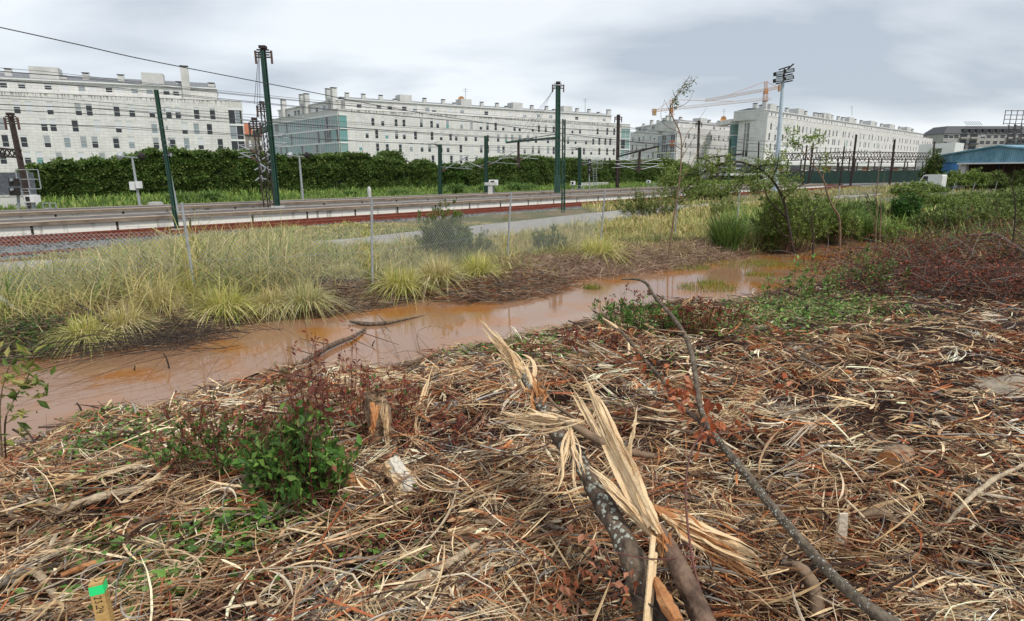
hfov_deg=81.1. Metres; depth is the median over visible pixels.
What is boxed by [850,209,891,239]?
grass tussock
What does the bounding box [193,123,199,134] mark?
window
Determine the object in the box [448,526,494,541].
split branch
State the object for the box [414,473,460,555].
pale stick
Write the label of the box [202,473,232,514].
curved splinter
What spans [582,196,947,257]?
meadow grass
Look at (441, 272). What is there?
grass tussock
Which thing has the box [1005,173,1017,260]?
bare sapling
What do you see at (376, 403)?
tree stump
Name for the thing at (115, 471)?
long splinter
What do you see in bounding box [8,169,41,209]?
railway signal
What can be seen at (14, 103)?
window
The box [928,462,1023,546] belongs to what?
grey crooked branch
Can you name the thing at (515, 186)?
grass tussock
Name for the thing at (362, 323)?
sunken branch
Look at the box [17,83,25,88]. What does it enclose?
window
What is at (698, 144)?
catenary mast
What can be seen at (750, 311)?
splintered stub
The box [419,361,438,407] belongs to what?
pale splinter
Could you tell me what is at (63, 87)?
window
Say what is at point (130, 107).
window
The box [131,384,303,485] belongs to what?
bronze leaved shrub
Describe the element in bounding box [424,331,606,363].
ground weeds
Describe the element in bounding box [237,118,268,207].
catenary mast
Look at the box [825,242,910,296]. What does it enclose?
shore shrub
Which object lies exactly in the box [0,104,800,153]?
overhead wire
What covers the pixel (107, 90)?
window
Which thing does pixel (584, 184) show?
wall
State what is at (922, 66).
sky
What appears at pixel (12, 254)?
railway track
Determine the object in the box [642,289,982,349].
ground weeds
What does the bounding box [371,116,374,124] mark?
window
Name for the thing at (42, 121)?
window
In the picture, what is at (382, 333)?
bare twigs
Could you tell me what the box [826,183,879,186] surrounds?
track bed
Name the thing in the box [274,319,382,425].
red twig shrub
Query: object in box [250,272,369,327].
grass tussock
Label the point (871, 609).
long grey branch
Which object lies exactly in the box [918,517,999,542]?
grey crooked branch
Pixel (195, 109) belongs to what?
window
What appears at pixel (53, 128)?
window
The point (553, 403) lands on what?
bare branch
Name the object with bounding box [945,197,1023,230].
leafy thicket
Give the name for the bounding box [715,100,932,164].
apartment building
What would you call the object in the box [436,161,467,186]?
round bush
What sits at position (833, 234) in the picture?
grass tussock
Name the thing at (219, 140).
window
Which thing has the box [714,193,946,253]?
green reeds
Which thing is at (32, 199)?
equipment box
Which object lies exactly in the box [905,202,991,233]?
leafy thicket
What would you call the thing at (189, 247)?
chain link fence
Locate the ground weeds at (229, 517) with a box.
[85,488,303,613]
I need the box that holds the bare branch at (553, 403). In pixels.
[528,368,599,447]
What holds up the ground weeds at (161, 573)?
on the ground at (868, 413)
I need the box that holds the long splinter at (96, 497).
[21,484,164,512]
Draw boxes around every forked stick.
[473,471,527,498]
[493,493,509,564]
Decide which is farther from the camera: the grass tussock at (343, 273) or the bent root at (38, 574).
the grass tussock at (343, 273)
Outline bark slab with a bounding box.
[383,456,419,497]
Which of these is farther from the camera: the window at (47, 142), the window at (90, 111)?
the window at (90, 111)
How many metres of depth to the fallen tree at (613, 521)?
2.48 m
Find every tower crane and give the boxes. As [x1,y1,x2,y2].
[652,97,771,115]
[705,81,780,101]
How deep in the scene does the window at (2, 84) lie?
101.55 m
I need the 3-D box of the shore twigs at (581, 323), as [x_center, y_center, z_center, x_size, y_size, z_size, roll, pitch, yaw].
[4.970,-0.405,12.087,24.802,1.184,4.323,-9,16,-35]
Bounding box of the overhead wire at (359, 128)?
[16,105,789,152]
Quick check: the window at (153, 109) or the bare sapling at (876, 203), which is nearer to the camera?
the bare sapling at (876, 203)
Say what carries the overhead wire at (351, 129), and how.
attached to the catenary mast at (161, 127)
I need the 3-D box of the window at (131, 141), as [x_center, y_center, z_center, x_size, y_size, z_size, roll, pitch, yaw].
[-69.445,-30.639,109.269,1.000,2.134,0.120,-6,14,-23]
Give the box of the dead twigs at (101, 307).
[0,293,263,369]
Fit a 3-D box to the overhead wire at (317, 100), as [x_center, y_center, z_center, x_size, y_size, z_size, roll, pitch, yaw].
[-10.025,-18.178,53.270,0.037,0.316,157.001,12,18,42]
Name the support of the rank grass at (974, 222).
on the ground at (868, 413)
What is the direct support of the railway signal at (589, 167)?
on the ground at (868, 413)
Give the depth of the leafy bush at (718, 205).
30.60 m
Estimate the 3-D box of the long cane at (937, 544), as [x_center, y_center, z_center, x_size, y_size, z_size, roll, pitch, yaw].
[2.018,1.139,2.870,0.091,0.232,0.435,-5,14,-21]
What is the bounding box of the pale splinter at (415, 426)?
[409,415,423,447]
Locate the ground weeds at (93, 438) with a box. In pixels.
[27,400,206,467]
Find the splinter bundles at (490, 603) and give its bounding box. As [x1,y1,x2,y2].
[0,297,1023,620]
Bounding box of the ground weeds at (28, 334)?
[0,310,112,366]
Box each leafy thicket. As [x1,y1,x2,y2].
[685,183,730,199]
[749,171,830,252]
[797,196,864,242]
[798,192,844,207]
[843,193,889,219]
[871,218,919,242]
[888,179,950,195]
[888,190,925,221]
[896,189,958,209]
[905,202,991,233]
[935,166,994,189]
[936,193,992,211]
[942,189,998,203]
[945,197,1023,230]
[979,168,1023,189]
[980,183,1023,200]
[980,189,1023,212]
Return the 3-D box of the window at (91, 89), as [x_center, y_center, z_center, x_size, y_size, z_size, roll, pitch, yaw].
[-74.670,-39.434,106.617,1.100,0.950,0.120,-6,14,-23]
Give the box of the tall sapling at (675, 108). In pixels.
[661,76,712,262]
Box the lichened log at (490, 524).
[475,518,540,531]
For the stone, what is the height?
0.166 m
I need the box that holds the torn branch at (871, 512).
[856,508,908,531]
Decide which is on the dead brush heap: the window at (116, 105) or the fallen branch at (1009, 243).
the fallen branch at (1009, 243)
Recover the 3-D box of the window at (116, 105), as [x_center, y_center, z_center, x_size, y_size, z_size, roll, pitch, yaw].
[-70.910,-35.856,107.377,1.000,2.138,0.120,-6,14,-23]
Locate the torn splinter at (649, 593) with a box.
[643,535,657,620]
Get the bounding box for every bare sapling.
[659,188,663,251]
[804,199,819,259]
[863,150,883,252]
[871,200,885,251]
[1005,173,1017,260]
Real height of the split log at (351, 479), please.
0.105 m
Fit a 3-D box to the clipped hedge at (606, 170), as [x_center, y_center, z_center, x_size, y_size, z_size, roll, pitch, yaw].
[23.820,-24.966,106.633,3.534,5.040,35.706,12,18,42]
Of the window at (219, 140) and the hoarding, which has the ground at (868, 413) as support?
the hoarding
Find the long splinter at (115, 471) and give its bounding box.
[87,443,200,480]
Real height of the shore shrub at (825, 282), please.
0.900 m
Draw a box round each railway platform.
[0,182,797,218]
[0,183,826,236]
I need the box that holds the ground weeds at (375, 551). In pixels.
[117,271,1007,619]
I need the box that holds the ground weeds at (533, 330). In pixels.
[497,325,576,339]
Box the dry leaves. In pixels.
[0,277,1023,620]
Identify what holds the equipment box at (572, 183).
on the ground at (868, 413)
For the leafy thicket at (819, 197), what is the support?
on the ground at (868, 413)
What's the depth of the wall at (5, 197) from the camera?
38.08 m
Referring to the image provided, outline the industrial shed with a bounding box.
[937,145,1023,188]
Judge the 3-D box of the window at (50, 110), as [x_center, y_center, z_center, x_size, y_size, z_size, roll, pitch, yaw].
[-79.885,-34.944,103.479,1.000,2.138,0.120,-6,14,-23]
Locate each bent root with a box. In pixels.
[0,566,57,600]
[33,553,97,582]
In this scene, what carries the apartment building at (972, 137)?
on the ground at (868, 413)
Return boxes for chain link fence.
[0,190,739,304]
[838,181,997,202]
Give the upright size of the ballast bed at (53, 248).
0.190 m
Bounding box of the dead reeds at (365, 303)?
[269,276,425,319]
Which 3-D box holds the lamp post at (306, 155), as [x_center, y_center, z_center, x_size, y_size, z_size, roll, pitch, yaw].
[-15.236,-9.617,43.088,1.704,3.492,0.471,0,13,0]
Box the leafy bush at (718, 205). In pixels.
[709,196,736,216]
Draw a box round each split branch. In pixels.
[373,541,482,610]
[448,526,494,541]
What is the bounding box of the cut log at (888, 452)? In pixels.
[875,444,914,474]
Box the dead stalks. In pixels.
[454,233,768,282]
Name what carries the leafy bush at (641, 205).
on the ground at (868, 413)
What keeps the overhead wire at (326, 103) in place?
hanging from the catenary mast
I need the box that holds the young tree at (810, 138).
[780,124,843,250]
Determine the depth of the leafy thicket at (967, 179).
76.12 m
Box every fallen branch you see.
[801,332,918,355]
[959,233,1023,254]
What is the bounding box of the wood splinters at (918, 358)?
[0,256,1023,620]
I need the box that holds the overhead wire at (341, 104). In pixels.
[1,71,806,143]
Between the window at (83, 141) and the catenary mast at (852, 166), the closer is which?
the catenary mast at (852, 166)
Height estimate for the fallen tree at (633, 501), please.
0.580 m
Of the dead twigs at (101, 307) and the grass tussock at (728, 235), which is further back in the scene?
the grass tussock at (728, 235)
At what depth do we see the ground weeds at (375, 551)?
2.70 m
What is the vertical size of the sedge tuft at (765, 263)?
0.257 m
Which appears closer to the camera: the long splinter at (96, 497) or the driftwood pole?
the long splinter at (96, 497)
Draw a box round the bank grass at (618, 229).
[0,207,776,357]
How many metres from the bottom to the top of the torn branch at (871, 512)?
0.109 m
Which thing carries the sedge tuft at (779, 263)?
in the water
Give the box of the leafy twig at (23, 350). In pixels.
[0,340,55,458]
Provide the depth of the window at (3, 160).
102.37 m
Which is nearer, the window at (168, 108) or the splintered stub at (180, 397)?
the splintered stub at (180, 397)
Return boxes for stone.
[969,373,1023,396]
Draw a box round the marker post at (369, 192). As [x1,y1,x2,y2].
[367,186,371,196]
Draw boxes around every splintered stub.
[167,389,186,405]
[748,304,754,317]
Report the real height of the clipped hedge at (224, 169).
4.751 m
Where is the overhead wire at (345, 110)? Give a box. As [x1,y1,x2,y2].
[1,80,835,148]
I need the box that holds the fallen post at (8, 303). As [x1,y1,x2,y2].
[0,295,26,315]
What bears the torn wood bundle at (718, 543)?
on the fallen tree at (633, 501)
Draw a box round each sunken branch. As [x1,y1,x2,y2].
[288,316,398,366]
[349,315,423,325]
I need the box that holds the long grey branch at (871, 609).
[602,278,901,620]
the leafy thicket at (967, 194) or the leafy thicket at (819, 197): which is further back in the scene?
the leafy thicket at (967, 194)
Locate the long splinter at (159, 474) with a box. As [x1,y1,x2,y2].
[123,443,184,502]
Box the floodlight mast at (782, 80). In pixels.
[772,63,794,190]
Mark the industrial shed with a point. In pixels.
(1008, 159)
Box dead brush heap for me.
[771,200,1023,310]
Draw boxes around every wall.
[0,172,38,207]
[581,182,608,186]
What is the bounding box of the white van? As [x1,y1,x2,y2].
[918,174,946,186]
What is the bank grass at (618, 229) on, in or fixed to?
on the ground at (868, 413)
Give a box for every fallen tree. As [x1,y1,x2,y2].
[480,319,654,620]
[565,371,715,620]
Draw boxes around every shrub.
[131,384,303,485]
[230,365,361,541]
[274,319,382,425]
[305,361,420,446]
[362,398,488,460]
[515,323,651,361]
[589,283,683,333]
[649,294,758,335]
[759,251,842,303]
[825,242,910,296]
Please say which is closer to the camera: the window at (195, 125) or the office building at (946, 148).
the window at (195, 125)
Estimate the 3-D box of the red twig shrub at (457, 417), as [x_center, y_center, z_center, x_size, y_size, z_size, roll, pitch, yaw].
[-0.513,0.693,3.667,0.769,0.401,0.527,5,14,20]
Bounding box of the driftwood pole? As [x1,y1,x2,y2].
[71,273,113,329]
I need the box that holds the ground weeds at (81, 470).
[1,419,251,546]
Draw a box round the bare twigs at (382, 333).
[280,322,443,356]
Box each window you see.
[0,82,7,87]
[0,117,5,130]
[0,151,7,163]
[1,134,9,146]
[12,100,20,113]
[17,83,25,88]
[19,134,27,146]
[23,152,31,163]
[24,101,32,113]
[35,152,43,163]
[40,119,47,130]
[43,135,51,147]
[44,84,51,89]
[45,102,53,114]
[49,119,57,131]
[55,152,62,158]
[61,85,68,90]
[63,135,70,147]
[71,119,78,131]
[74,103,82,115]
[78,86,85,91]
[78,152,84,159]
[79,136,87,147]
[85,103,92,115]
[89,87,96,91]
[91,136,98,147]
[93,120,101,132]
[99,152,105,159]
[105,87,112,92]
[112,136,119,148]
[113,104,120,116]
[114,121,121,132]
[115,87,122,92]
[125,121,132,132]
[128,105,135,116]
[128,137,135,148]
[131,88,137,93]
[148,106,155,117]
[151,122,157,133]
[152,137,159,148]
[165,106,171,117]
[170,137,175,146]
[172,90,178,94]
[174,107,181,118]
[181,123,187,133]
[183,138,189,148]
[193,107,199,118]
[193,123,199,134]
[197,138,203,149]
[206,123,212,134]
[209,108,215,119]
[217,138,223,148]
[357,115,360,124]
[359,142,362,150]
[365,129,368,137]
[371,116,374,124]
[375,130,378,138]
[394,117,397,126]
[402,118,405,126]
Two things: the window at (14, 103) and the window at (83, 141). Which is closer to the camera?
the window at (14, 103)
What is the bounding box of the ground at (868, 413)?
[0,179,1023,620]
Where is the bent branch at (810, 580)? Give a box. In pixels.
[786,561,824,618]
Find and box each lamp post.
[116,152,145,204]
[162,151,179,213]
[286,152,310,198]
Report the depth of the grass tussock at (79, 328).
9.39 m
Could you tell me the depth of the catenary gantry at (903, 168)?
112.94 m
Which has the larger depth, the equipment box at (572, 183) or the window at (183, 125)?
the window at (183, 125)
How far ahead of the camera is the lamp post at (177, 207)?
28.63 m
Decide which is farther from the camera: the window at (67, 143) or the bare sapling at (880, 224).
the window at (67, 143)
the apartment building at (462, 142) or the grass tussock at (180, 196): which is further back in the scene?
the apartment building at (462, 142)
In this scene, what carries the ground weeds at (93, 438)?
on the ground at (868, 413)
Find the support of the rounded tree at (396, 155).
on the ground at (868, 413)
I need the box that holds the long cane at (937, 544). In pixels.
[888,505,966,593]
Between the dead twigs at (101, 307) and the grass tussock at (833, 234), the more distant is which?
the grass tussock at (833, 234)
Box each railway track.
[0,186,858,245]
[1,247,93,261]
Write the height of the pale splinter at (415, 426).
0.249 m
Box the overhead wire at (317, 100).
[4,68,745,137]
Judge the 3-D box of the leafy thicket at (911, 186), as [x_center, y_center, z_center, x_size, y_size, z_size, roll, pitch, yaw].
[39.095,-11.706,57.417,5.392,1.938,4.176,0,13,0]
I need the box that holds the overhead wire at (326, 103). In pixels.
[0,71,767,140]
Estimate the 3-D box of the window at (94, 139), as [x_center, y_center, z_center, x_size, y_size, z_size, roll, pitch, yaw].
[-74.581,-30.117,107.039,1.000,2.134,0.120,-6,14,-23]
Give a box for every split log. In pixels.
[324,469,375,492]
[645,574,685,620]
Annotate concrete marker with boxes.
[484,182,495,193]
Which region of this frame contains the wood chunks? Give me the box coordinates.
[0,315,1023,620]
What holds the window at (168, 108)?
in the apartment building at (43, 143)
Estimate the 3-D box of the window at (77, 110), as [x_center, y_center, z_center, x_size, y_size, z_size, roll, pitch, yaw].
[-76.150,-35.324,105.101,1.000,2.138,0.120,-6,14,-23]
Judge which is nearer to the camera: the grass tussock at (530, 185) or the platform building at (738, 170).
the grass tussock at (530, 185)
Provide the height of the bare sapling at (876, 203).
3.527 m
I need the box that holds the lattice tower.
[1003,110,1023,144]
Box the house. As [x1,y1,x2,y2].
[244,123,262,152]
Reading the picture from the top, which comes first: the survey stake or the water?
the water
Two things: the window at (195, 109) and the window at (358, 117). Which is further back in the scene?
the window at (358, 117)
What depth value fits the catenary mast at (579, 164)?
67.33 m
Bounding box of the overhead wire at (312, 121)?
[0,98,739,146]
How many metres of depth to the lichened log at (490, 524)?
2.86 m
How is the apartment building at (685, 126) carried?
on the ground at (868, 413)
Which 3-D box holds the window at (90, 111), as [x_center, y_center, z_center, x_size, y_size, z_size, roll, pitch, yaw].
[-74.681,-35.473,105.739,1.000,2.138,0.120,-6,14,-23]
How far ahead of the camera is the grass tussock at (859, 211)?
24.35 m
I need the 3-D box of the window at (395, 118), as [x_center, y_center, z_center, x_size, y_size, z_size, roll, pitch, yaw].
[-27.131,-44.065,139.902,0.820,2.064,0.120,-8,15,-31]
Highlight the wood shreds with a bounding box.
[0,264,1023,620]
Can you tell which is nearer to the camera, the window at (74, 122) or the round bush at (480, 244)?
the round bush at (480, 244)
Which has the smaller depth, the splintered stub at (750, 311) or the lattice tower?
the splintered stub at (750, 311)
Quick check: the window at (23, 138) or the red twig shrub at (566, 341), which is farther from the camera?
the window at (23, 138)
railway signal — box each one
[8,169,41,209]
[587,159,602,188]
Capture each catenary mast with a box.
[0,112,30,207]
[154,89,183,229]
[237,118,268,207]
[252,45,284,207]
[256,101,288,206]
[431,141,468,193]
[462,138,515,192]
[498,81,563,192]
[561,119,565,212]
[571,146,606,187]
[614,114,661,187]
[694,121,742,178]
[728,139,731,182]
[802,145,807,183]
[807,143,813,182]
[839,146,844,185]
[849,134,856,185]
[888,139,895,184]
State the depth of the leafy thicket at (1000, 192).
38.17 m
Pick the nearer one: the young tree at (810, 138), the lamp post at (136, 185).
the young tree at (810, 138)
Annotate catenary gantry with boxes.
[766,151,858,175]
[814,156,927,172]
[847,151,929,172]
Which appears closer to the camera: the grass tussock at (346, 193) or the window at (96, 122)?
the grass tussock at (346, 193)
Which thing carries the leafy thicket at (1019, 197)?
on the ground at (868, 413)
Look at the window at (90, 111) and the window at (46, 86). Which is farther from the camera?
the window at (90, 111)
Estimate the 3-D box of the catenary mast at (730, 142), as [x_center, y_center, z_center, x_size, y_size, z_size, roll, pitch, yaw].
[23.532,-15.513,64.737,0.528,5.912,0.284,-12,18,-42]
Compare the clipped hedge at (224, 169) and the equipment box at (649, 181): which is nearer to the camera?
the clipped hedge at (224, 169)
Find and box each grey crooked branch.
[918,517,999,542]
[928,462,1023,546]
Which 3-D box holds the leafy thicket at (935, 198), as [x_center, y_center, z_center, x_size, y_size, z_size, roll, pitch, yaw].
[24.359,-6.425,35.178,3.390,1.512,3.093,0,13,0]
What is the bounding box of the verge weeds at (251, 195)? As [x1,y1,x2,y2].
[0,178,765,209]
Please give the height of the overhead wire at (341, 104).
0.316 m
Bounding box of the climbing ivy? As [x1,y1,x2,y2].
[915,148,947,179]
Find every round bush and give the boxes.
[413,199,473,257]
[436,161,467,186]
[455,228,497,254]
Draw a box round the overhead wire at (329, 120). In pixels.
[0,95,760,147]
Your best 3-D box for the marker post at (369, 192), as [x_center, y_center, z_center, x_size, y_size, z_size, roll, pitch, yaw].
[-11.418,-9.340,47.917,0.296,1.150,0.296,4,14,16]
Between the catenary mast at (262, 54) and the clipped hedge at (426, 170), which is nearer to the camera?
the catenary mast at (262, 54)
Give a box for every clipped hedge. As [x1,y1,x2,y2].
[16,145,419,198]
[411,157,443,189]
[462,154,597,187]
[591,157,694,182]
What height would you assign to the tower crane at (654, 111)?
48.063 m
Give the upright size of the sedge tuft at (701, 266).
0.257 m
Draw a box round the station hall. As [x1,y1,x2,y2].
[749,161,914,178]
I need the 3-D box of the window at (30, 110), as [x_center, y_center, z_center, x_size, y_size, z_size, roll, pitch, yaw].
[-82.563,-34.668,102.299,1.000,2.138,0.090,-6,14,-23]
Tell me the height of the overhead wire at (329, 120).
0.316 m
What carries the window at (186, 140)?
in the apartment building at (43, 143)
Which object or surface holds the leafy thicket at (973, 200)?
on the ground at (868, 413)
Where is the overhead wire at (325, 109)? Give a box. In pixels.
[0,80,805,146]
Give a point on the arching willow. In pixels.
(707, 167)
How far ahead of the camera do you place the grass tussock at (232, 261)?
13.98 m
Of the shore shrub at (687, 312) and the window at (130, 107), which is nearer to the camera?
the shore shrub at (687, 312)
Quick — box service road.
[0,194,880,269]
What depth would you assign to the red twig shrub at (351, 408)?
3.78 m
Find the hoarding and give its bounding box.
[779,170,920,183]
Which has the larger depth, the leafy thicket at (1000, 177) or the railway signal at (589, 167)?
the leafy thicket at (1000, 177)
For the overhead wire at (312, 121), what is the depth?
49.80 m
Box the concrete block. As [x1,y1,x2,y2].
[148,202,162,204]
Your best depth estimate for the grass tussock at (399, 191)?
57.70 m
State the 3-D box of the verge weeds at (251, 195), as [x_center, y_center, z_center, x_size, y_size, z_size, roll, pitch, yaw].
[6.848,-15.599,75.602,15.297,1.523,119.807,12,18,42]
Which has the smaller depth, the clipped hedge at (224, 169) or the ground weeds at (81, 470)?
the ground weeds at (81, 470)
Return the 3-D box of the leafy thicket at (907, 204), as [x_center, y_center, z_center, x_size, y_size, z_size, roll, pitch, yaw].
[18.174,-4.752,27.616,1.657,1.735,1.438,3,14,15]
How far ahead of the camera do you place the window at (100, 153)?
107.86 m
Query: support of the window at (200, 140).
in the apartment building at (43, 143)
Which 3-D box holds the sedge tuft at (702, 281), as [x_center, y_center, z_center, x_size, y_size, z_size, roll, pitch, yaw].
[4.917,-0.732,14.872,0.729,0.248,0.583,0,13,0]
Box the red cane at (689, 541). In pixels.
[582,423,706,591]
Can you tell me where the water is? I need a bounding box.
[0,241,912,443]
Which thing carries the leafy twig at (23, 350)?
on the ground at (868, 413)
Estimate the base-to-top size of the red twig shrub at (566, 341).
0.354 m
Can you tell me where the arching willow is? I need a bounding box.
[654,138,808,254]
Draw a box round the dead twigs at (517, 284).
[412,262,588,306]
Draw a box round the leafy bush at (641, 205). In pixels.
[609,182,687,216]
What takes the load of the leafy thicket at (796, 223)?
on the ground at (868, 413)
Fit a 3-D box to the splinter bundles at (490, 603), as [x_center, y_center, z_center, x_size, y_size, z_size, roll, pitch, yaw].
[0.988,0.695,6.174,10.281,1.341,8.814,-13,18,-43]
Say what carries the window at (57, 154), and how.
in the apartment building at (43, 143)
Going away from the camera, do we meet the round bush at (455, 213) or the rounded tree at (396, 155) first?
the round bush at (455, 213)
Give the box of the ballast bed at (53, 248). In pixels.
[0,184,902,259]
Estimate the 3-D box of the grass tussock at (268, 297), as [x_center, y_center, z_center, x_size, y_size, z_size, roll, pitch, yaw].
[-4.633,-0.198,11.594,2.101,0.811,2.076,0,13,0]
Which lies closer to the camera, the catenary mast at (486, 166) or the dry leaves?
the dry leaves
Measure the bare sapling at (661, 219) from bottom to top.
2.198 m
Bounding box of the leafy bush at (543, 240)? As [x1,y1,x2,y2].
[531,224,567,250]
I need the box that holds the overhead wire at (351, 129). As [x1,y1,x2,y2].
[0,109,854,156]
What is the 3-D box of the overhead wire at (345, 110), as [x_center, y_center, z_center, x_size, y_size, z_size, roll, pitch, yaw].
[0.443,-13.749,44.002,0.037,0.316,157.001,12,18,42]
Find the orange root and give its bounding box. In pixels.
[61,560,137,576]
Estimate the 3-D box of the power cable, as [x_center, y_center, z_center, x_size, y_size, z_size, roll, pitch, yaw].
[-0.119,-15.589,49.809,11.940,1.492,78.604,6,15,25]
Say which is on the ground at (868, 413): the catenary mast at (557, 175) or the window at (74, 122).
the catenary mast at (557, 175)
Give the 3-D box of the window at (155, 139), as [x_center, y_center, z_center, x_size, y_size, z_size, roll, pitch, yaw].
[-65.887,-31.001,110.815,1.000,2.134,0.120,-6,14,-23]
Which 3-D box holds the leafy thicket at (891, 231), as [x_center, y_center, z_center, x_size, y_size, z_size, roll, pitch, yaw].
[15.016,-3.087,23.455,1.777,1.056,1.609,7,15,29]
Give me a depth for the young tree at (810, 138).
20.36 m
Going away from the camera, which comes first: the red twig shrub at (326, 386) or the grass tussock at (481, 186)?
the red twig shrub at (326, 386)
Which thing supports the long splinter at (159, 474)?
on the wood chunks
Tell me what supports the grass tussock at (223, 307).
on the ground at (868, 413)
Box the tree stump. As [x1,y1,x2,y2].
[364,390,395,455]
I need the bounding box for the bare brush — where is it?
[0,310,279,411]
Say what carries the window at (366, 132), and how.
in the apartment building at (462, 142)
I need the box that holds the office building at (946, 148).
[916,142,963,169]
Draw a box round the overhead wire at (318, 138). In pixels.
[0,123,794,158]
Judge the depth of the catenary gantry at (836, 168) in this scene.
100.43 m
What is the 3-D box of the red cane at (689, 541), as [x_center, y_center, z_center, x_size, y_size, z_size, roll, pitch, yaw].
[0.702,0.788,2.201,0.774,0.416,0.491,-11,17,-39]
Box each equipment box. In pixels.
[23,195,56,208]
[489,180,497,193]
[570,181,583,189]
[646,180,656,186]
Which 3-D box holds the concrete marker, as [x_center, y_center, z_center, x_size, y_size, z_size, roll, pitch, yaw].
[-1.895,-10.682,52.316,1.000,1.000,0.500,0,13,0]
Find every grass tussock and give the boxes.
[23,305,136,360]
[55,299,175,355]
[111,275,205,323]
[143,191,200,203]
[165,271,213,308]
[165,277,303,339]
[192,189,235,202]
[217,249,251,280]
[237,281,319,324]
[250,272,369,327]
[320,261,369,279]
[337,189,365,196]
[359,258,457,309]
[377,187,417,195]
[385,249,481,302]
[431,180,477,193]
[454,248,511,282]
[470,182,502,190]
[497,180,528,191]
[522,182,539,189]
[569,232,652,277]
[694,208,763,250]
[752,227,800,250]
[804,206,861,240]
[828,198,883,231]
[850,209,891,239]
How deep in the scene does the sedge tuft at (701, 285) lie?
14.25 m
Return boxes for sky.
[0,0,1023,152]
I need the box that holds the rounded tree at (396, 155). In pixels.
[372,149,407,161]
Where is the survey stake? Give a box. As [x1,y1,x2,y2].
[88,576,114,620]
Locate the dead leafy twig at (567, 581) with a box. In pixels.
[537,524,663,615]
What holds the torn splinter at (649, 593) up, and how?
on the split log at (665, 603)
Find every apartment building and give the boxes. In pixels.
[0,65,245,171]
[272,87,629,165]
[629,116,729,178]
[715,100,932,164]
[923,121,1023,150]
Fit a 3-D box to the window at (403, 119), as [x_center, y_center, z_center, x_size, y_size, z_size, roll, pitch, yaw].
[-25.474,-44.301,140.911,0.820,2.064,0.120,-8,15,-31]
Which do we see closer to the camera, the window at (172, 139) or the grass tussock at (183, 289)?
the grass tussock at (183, 289)
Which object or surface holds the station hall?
on the ground at (868, 413)
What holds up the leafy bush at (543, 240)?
on the ground at (868, 413)
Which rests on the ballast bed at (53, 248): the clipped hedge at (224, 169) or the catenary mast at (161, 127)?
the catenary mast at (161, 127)
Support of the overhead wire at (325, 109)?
hanging from the catenary mast at (557, 175)
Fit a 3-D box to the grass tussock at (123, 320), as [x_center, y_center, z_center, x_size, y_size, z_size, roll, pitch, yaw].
[-6.549,0.168,9.924,2.160,0.790,2.253,0,13,0]
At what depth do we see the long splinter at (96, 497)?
3.10 m
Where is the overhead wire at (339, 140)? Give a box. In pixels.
[20,123,701,154]
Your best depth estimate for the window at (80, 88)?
105.96 m
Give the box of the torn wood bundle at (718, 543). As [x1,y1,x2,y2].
[654,505,767,585]
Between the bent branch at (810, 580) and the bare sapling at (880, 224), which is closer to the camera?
the bent branch at (810, 580)
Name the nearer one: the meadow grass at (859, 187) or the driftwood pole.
the driftwood pole
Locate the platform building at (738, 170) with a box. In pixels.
[709,164,764,179]
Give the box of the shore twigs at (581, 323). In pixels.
[0,251,901,453]
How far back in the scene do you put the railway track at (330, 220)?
29.72 m
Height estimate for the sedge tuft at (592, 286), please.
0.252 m
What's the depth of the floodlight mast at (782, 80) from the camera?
70.96 m
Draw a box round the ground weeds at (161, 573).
[10,514,207,620]
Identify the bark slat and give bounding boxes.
[834,513,847,547]
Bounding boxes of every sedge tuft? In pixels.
[583,282,601,289]
[668,261,711,270]
[677,279,737,291]
[697,276,724,285]
[705,255,776,267]
[745,258,820,267]
[745,268,774,276]
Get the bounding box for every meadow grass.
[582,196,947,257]
[634,184,1013,218]
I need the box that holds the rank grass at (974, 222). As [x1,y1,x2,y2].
[821,187,1023,278]
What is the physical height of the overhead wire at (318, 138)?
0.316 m
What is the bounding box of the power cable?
[0,27,669,145]
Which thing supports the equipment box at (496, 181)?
on the railway platform at (43, 213)
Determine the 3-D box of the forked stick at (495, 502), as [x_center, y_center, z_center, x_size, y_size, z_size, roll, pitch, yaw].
[-0.054,1.015,2.804,0.017,0.102,0.450,-2,13,-9]
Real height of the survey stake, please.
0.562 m
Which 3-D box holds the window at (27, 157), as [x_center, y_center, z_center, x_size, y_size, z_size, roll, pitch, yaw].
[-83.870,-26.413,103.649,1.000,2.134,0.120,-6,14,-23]
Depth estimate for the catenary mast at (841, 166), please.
97.16 m

